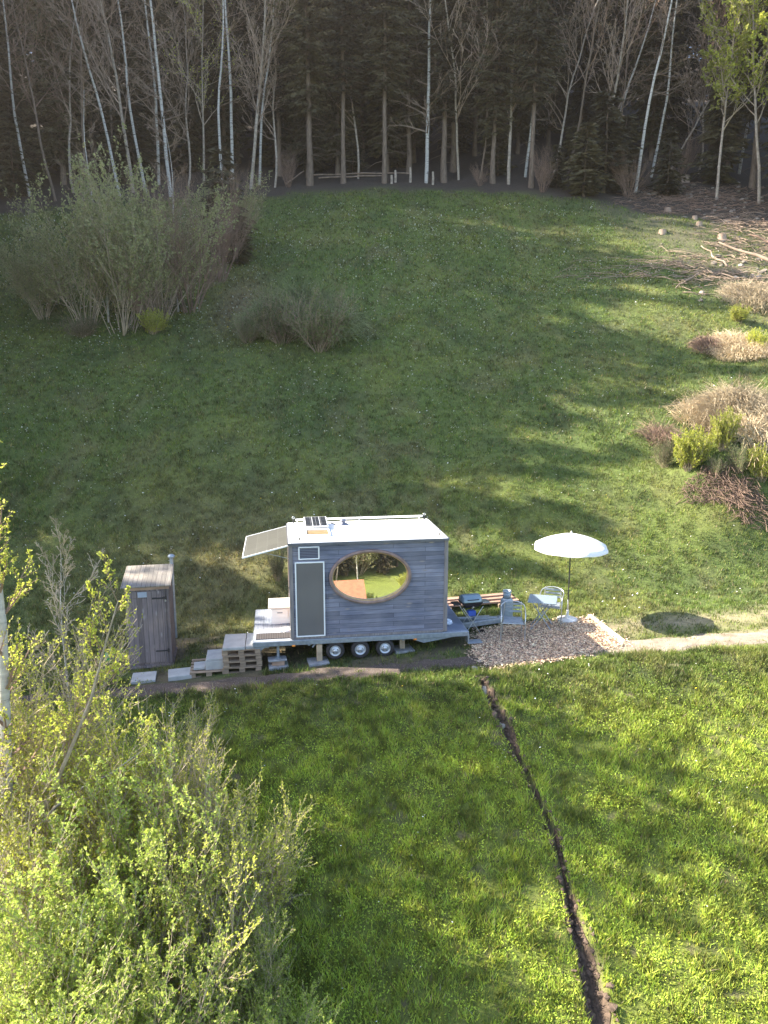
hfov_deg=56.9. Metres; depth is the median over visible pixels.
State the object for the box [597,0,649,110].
spruce tree
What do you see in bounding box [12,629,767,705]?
path
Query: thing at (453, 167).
spruce tree
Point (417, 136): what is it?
spruce tree
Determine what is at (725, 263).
dead trunk
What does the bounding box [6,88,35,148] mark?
young spruce
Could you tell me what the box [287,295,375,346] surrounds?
shoot clump
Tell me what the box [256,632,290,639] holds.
door mat
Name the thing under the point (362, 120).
spruce tree
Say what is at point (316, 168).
young spruce
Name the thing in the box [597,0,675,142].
ash tree
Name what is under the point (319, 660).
post support
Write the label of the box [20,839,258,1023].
hazel shrub
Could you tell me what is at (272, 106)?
ash tree
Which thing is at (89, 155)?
birch tree
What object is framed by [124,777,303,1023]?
hazel shrub
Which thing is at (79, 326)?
bush
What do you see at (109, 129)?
young spruce
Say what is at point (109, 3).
spruce tree
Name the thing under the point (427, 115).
birch tree
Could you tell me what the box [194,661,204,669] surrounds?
concrete slab
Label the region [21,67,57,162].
young spruce
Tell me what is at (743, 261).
rubble
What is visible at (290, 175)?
bare brush
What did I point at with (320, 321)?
twiggy bush
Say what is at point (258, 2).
spruce tree
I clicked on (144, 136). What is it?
young spruce
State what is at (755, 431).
dry grass tuft
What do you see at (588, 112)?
spruce tree
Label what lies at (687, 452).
round bush
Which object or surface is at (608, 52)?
spruce tree
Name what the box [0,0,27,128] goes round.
spruce tree
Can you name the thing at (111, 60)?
ash tree
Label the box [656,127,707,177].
bare brush
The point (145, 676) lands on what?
concrete slab
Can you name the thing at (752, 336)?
round bush
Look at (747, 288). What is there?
dry grass tuft
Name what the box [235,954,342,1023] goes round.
hazel shrub
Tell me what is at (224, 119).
spruce tree
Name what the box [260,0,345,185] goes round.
spruce tree
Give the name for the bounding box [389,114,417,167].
young spruce
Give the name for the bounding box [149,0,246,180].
beech tree
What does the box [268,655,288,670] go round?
block support
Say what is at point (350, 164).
young spruce
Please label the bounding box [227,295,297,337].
shoot clump
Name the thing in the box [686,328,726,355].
dry grass tuft
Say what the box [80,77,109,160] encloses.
young spruce
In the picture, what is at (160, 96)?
birch tree
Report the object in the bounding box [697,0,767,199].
beech tree
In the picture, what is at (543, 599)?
folding table
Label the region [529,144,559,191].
bare brush
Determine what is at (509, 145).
ash tree
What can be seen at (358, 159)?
ash tree
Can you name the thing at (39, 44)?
spruce tree
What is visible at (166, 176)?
birch tree
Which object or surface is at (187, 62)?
ash tree
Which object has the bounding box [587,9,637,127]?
spruce tree
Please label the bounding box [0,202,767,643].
daisies
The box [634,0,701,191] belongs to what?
birch tree
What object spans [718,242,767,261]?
dead trunk
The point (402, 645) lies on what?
post support
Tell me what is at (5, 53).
spruce tree
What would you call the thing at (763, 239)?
dead trunk
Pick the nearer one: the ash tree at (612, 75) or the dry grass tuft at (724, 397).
the dry grass tuft at (724, 397)
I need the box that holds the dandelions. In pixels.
[3,300,748,960]
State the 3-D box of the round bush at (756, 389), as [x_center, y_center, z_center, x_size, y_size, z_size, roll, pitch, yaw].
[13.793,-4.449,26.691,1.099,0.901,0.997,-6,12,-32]
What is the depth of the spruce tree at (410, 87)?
52.08 m
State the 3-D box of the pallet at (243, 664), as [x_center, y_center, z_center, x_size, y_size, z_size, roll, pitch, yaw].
[-3.127,3.221,15.742,0.820,0.131,0.845,-2,11,-10]
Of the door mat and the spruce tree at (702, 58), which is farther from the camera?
the spruce tree at (702, 58)
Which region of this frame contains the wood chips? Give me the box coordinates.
[464,614,632,668]
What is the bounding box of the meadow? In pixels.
[0,66,767,1023]
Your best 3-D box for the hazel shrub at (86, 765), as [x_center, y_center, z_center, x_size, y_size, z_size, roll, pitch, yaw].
[-4.289,4.117,10.135,2.332,3.129,1.938,-9,14,-41]
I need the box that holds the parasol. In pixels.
[534,531,607,623]
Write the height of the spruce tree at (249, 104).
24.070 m
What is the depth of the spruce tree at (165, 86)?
55.15 m
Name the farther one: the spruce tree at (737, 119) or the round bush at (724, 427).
the spruce tree at (737, 119)
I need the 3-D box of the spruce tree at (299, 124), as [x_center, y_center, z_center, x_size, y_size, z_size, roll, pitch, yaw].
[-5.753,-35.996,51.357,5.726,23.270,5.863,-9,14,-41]
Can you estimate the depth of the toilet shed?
15.76 m
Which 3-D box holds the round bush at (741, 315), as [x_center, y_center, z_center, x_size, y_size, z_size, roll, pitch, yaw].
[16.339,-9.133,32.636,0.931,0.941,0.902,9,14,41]
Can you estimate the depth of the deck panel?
16.45 m
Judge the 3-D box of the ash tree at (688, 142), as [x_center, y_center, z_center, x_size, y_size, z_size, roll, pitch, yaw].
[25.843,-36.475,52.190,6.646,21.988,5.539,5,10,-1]
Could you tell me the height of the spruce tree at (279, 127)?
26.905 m
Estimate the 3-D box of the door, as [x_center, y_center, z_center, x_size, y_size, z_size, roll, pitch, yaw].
[-5.225,2.563,15.688,0.860,1.660,0.067,-2,11,-12]
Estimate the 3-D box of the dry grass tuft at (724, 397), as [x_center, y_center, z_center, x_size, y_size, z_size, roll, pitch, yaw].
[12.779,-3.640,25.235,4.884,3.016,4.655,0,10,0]
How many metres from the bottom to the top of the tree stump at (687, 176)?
0.603 m
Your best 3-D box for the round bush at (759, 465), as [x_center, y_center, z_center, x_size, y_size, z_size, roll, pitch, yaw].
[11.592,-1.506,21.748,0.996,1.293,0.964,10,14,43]
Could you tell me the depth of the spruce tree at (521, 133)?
55.88 m
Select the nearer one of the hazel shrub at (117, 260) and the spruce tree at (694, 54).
the hazel shrub at (117, 260)
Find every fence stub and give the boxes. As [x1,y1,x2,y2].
[394,170,396,182]
[409,167,411,182]
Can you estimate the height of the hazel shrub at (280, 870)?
2.656 m
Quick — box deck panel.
[447,605,465,630]
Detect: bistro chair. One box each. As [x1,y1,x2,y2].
[500,600,525,640]
[537,586,563,623]
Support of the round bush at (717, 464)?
on the meadow
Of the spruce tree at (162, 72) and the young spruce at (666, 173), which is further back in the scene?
the spruce tree at (162, 72)
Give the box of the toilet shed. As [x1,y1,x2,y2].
[120,554,177,669]
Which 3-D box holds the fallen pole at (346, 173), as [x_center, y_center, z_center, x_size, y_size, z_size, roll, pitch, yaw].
[-2.964,-24.915,52.254,4.908,0.412,0.140,4,11,19]
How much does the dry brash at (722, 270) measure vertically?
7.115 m
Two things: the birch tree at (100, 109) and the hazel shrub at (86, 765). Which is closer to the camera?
the hazel shrub at (86, 765)
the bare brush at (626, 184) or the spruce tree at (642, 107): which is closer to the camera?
the bare brush at (626, 184)
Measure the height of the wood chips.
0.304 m
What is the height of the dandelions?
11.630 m
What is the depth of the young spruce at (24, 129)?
50.46 m
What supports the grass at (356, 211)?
on the meadow
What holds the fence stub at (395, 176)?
on the meadow
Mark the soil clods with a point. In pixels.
(590, 969)
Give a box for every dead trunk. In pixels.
[675,272,698,288]
[701,245,727,266]
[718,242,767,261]
[750,234,767,242]
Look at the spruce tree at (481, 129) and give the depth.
59.91 m
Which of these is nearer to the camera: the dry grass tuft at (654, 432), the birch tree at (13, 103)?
the dry grass tuft at (654, 432)
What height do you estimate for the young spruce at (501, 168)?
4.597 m
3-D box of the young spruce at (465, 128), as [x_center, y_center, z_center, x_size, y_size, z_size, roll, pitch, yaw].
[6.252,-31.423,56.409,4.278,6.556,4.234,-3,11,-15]
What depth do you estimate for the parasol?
16.57 m
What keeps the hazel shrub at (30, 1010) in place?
on the meadow
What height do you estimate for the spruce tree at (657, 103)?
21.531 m
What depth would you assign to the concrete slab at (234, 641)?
15.53 m
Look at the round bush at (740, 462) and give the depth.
21.83 m
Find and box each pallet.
[190,658,226,677]
[222,636,260,655]
[223,650,261,661]
[223,650,261,668]
[223,652,262,673]
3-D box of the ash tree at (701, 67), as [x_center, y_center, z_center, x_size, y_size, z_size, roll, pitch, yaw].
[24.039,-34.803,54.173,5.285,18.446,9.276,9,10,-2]
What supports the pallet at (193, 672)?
on the meadow
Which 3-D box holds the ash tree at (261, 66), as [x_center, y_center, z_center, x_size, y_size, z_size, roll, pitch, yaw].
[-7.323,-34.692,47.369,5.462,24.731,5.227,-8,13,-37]
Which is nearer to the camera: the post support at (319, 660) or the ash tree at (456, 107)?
the post support at (319, 660)
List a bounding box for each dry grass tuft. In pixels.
[625,409,689,446]
[658,387,721,430]
[670,369,767,446]
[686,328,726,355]
[699,327,767,363]
[711,403,767,477]
[712,275,767,315]
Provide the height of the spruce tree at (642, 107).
28.095 m
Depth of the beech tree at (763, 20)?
46.78 m
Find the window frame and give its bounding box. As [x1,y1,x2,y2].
[329,549,411,603]
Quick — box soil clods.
[475,676,618,1021]
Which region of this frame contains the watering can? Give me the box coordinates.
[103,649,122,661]
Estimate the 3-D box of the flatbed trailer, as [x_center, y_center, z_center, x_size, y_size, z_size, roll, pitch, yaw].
[0.031,2.783,16.849,6.128,0.512,2.318,-2,11,-8]
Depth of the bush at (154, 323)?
32.30 m
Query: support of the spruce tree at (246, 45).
on the meadow
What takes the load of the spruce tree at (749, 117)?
on the meadow
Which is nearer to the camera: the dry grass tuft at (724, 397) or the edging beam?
the edging beam
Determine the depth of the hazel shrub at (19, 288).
33.70 m
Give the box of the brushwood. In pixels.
[612,182,767,222]
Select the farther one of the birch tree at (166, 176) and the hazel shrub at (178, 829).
the birch tree at (166, 176)
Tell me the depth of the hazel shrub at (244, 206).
40.48 m
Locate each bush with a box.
[56,313,102,337]
[136,308,172,334]
[229,308,266,343]
[243,281,320,345]
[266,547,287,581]
[277,278,363,352]
[650,434,677,468]
[670,424,720,471]
[706,454,729,475]
[709,405,744,452]
[724,439,758,474]
[728,303,752,322]
[739,384,767,393]
[744,327,767,348]
[745,442,767,482]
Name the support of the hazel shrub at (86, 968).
on the meadow
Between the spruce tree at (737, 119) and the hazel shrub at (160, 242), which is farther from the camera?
the spruce tree at (737, 119)
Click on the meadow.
(402, 184)
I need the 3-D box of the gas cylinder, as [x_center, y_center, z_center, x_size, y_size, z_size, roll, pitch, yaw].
[3.031,2.323,17.518,0.320,0.800,0.320,0,10,0]
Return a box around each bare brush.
[275,143,299,187]
[471,162,492,185]
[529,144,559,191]
[604,145,666,196]
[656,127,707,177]
[706,124,746,164]
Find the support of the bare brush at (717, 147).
on the meadow
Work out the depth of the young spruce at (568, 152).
51.42 m
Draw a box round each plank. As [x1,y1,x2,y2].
[447,593,502,600]
[447,595,513,603]
[448,598,518,606]
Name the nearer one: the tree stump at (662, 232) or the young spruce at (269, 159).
the tree stump at (662, 232)
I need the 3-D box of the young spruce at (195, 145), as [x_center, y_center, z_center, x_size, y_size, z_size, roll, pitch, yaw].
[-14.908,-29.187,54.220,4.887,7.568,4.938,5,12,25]
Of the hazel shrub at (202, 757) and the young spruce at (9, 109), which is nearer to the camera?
the hazel shrub at (202, 757)
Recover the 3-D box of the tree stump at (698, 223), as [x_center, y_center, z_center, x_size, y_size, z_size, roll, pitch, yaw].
[19.467,-17.755,43.795,0.448,0.353,0.448,0,10,0]
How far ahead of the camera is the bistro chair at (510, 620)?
16.46 m
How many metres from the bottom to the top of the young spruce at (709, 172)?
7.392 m
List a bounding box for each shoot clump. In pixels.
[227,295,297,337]
[241,273,342,319]
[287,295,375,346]
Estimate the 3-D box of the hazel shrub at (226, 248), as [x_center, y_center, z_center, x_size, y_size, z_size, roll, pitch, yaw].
[-9.134,-15.175,37.051,6.790,6.281,3.599,3,11,18]
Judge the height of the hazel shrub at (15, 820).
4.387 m
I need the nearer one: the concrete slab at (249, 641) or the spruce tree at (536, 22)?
the concrete slab at (249, 641)
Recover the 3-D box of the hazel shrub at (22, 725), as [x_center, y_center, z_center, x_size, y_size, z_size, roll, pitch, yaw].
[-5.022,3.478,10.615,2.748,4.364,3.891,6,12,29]
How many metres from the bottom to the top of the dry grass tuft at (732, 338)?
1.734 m
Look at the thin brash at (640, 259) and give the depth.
38.30 m
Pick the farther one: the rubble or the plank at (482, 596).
the rubble
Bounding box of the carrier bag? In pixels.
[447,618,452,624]
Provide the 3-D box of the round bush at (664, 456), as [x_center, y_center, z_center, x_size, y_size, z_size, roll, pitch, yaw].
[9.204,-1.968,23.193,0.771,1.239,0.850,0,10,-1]
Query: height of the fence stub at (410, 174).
1.109 m
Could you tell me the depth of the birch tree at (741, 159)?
53.30 m
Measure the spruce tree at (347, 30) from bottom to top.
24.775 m
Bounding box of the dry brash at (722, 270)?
[628,211,767,300]
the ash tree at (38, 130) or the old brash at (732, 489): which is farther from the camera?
the ash tree at (38, 130)
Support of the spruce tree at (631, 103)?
on the meadow
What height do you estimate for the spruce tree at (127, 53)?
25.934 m
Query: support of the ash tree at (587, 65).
on the meadow
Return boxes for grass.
[0,188,767,315]
[0,298,767,471]
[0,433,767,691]
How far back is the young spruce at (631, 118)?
50.13 m
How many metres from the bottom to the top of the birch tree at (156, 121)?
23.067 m
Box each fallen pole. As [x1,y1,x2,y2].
[314,172,374,175]
[319,175,381,178]
[375,172,408,173]
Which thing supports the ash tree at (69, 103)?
on the meadow
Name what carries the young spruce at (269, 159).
on the meadow
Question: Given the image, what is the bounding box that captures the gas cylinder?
[500,589,512,615]
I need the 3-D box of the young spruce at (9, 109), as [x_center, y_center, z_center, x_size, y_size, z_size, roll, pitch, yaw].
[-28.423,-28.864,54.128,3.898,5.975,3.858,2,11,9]
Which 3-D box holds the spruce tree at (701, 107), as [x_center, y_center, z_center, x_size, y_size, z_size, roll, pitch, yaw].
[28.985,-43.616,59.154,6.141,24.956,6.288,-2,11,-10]
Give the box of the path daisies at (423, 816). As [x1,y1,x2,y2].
[73,658,761,1021]
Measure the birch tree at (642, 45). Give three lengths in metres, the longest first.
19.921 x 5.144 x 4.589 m
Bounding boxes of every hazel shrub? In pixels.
[0,153,154,322]
[0,217,79,319]
[0,577,151,877]
[0,646,130,877]
[0,697,210,1020]
[0,717,227,1003]
[0,810,206,1023]
[0,875,143,1023]
[13,682,172,873]
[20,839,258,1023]
[37,122,238,335]
[61,143,239,320]
[106,680,256,890]
[110,256,195,330]
[118,721,261,918]
[120,154,243,312]
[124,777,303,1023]
[144,161,268,282]
[158,878,296,1023]
[181,761,318,947]
[185,158,270,241]
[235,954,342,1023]
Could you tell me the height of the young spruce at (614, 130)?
7.450 m
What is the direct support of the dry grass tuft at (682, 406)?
on the meadow
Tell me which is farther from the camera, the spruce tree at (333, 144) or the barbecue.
the spruce tree at (333, 144)
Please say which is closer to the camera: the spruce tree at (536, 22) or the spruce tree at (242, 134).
the spruce tree at (536, 22)
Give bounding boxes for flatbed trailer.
[253,604,502,658]
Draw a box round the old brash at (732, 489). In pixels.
[676,460,767,531]
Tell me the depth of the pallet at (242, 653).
15.29 m
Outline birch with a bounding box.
[0,441,176,901]
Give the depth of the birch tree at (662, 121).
51.88 m
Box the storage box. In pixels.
[268,597,289,623]
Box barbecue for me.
[451,593,489,633]
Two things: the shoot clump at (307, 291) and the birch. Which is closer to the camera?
the birch
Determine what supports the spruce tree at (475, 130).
on the meadow
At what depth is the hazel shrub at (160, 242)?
32.80 m
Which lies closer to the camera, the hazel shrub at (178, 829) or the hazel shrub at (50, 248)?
the hazel shrub at (178, 829)
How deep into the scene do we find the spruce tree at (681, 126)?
56.97 m
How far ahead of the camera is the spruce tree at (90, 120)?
53.42 m
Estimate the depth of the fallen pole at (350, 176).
51.53 m
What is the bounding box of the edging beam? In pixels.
[588,614,625,641]
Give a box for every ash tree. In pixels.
[0,0,71,200]
[13,0,122,192]
[45,0,121,193]
[65,0,146,183]
[68,0,137,192]
[141,0,213,186]
[216,0,289,187]
[230,0,301,188]
[292,3,370,178]
[406,0,520,179]
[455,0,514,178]
[498,1,549,184]
[520,0,613,172]
[547,0,618,179]
[586,0,655,150]
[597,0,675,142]
[661,0,735,173]
[672,13,749,168]
[683,0,740,165]
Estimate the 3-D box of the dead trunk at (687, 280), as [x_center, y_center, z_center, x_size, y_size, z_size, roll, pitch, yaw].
[15.452,-11.795,36.103,2.101,0.958,0.192,-8,13,-36]
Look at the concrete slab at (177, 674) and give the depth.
15.18 m
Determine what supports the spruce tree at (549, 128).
on the meadow
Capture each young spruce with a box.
[0,93,54,190]
[0,98,40,159]
[0,121,43,197]
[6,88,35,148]
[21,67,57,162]
[40,91,107,173]
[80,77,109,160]
[95,82,164,185]
[97,108,130,166]
[159,76,215,173]
[198,145,258,256]
[214,204,256,263]
[243,78,300,167]
[292,122,328,172]
[339,124,370,174]
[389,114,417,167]
[436,78,485,152]
[477,119,517,175]
[543,143,570,187]
[559,122,616,196]
[560,126,587,172]
[568,88,642,192]
[611,113,646,186]
[645,130,691,196]
[687,82,759,183]
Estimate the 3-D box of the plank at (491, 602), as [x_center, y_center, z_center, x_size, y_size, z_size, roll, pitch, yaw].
[2.308,2.413,18.680,2.550,0.051,0.190,-4,11,-8]
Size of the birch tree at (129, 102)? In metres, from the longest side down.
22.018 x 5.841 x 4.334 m
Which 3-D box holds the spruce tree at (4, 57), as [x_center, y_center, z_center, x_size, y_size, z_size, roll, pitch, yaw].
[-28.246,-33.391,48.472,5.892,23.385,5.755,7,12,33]
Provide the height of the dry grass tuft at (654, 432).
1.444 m
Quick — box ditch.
[484,682,611,1023]
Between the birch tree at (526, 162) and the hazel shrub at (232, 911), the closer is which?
the hazel shrub at (232, 911)
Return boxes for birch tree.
[0,0,53,196]
[46,0,120,196]
[54,70,111,321]
[101,0,192,196]
[106,0,164,191]
[114,0,181,184]
[141,113,194,311]
[196,0,256,178]
[199,0,268,178]
[258,1,297,184]
[381,0,472,182]
[508,6,553,176]
[620,0,677,110]
[624,0,702,177]
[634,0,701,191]
[718,10,749,173]
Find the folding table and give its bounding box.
[528,594,557,629]
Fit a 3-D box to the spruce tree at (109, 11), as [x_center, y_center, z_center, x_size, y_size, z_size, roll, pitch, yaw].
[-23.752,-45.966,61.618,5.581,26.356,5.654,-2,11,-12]
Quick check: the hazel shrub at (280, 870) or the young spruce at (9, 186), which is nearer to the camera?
the hazel shrub at (280, 870)
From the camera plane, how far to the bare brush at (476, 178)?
50.17 m
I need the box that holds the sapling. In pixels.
[23,516,104,751]
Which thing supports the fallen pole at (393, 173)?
on the meadow
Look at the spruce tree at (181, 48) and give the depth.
57.29 m
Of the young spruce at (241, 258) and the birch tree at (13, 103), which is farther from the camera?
the birch tree at (13, 103)
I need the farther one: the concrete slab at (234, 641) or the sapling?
the concrete slab at (234, 641)
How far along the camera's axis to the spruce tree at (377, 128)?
53.77 m
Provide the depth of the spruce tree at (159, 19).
51.91 m
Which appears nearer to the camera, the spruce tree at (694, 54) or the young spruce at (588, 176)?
the young spruce at (588, 176)
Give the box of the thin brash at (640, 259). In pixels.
[553,246,706,281]
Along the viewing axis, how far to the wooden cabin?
15.53 m
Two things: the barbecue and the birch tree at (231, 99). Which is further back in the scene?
the birch tree at (231, 99)
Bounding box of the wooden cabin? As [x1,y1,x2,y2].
[242,513,449,639]
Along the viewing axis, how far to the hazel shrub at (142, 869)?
8.69 m
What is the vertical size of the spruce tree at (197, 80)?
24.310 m
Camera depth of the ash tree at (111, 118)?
50.32 m
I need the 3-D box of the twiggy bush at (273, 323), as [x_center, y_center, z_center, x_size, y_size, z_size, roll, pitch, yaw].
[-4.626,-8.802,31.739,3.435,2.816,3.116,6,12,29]
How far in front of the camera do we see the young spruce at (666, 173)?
48.99 m
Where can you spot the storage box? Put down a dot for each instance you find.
(280, 610)
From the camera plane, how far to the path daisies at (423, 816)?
12.34 m
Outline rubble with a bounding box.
[629,182,767,301]
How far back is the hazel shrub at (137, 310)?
32.69 m
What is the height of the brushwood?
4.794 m
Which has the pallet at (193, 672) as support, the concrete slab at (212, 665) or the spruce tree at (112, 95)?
the concrete slab at (212, 665)
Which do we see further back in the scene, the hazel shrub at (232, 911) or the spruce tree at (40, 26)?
the spruce tree at (40, 26)
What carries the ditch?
on the meadow
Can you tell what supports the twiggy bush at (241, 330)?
on the meadow
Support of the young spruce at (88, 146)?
on the meadow
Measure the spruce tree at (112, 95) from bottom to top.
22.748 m
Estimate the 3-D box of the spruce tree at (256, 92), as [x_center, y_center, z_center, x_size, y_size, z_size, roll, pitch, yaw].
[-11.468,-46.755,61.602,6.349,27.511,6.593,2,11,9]
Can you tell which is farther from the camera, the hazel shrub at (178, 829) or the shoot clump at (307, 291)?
the shoot clump at (307, 291)
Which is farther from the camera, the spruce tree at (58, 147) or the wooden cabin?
the spruce tree at (58, 147)
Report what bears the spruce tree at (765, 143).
on the meadow
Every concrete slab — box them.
[131,671,156,684]
[168,667,191,680]
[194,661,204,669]
[205,656,223,669]
[206,649,222,660]
[222,633,245,650]
[246,633,266,648]
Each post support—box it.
[307,644,329,666]
[393,640,414,653]
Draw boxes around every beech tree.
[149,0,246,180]
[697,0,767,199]
[705,0,767,203]
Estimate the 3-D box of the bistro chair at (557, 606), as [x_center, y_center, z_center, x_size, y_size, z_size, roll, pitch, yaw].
[4.086,2.272,17.297,0.575,0.814,0.575,4,11,20]
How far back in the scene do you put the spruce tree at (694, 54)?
71.02 m
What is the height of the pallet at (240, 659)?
0.131 m
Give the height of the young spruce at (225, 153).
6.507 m
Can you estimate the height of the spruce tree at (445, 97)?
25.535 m
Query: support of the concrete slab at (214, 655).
on the concrete slab at (212, 665)
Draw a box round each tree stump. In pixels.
[658,229,666,234]
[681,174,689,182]
[696,221,702,226]
[717,233,726,239]
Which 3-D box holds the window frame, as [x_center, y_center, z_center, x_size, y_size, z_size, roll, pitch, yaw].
[-0.293,1.405,15.419,1.800,1.220,0.096,-2,11,-8]
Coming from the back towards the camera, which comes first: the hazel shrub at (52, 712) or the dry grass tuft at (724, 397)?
the dry grass tuft at (724, 397)
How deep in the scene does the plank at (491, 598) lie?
18.81 m
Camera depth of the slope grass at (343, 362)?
28.71 m
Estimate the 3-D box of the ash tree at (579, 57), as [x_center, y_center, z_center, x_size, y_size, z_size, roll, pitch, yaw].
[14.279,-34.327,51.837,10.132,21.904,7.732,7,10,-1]
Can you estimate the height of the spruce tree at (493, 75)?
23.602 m
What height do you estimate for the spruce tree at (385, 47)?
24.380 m
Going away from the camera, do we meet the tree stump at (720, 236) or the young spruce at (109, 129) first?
the tree stump at (720, 236)
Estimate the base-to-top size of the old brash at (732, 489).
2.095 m
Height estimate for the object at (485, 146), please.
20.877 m
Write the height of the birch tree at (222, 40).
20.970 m
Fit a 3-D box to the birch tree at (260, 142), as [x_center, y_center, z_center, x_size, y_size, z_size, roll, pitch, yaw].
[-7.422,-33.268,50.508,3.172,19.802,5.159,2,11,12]
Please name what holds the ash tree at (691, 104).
on the meadow
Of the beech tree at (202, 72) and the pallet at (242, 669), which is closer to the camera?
the pallet at (242, 669)
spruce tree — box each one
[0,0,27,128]
[0,0,45,157]
[0,23,22,183]
[3,0,102,184]
[19,2,61,139]
[24,0,93,141]
[43,0,126,174]
[82,0,120,129]
[101,0,170,151]
[104,0,124,138]
[106,68,123,119]
[114,0,184,173]
[120,0,185,159]
[154,4,180,134]
[160,0,221,163]
[162,0,210,134]
[183,0,255,171]
[201,0,260,163]
[207,0,257,149]
[235,0,297,176]
[242,0,267,137]
[243,0,294,162]
[243,54,261,117]
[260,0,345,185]
[269,0,337,177]
[303,0,375,175]
[305,0,372,183]
[347,1,381,161]
[349,0,422,183]
[352,0,421,172]
[372,0,437,174]
[392,0,437,162]
[407,0,489,182]
[413,0,491,172]
[459,0,534,183]
[462,0,502,155]
[466,0,503,140]
[498,0,550,153]
[501,0,569,187]
[530,0,580,148]
[554,0,622,145]
[554,1,622,124]
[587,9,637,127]
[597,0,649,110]
[620,0,692,160]
[623,6,643,105]
[624,2,696,143]
[639,0,714,154]
[688,5,732,128]
[689,0,707,104]
[690,0,716,119]
[690,0,753,162]
[720,0,767,188]
[755,37,767,188]
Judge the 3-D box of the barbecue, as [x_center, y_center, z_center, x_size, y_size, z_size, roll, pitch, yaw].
[2.042,2.412,16.828,0.910,0.961,0.483,-3,11,-14]
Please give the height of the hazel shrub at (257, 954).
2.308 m
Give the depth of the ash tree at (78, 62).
48.72 m
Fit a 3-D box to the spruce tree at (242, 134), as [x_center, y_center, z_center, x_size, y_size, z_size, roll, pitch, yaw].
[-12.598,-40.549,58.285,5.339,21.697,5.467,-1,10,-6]

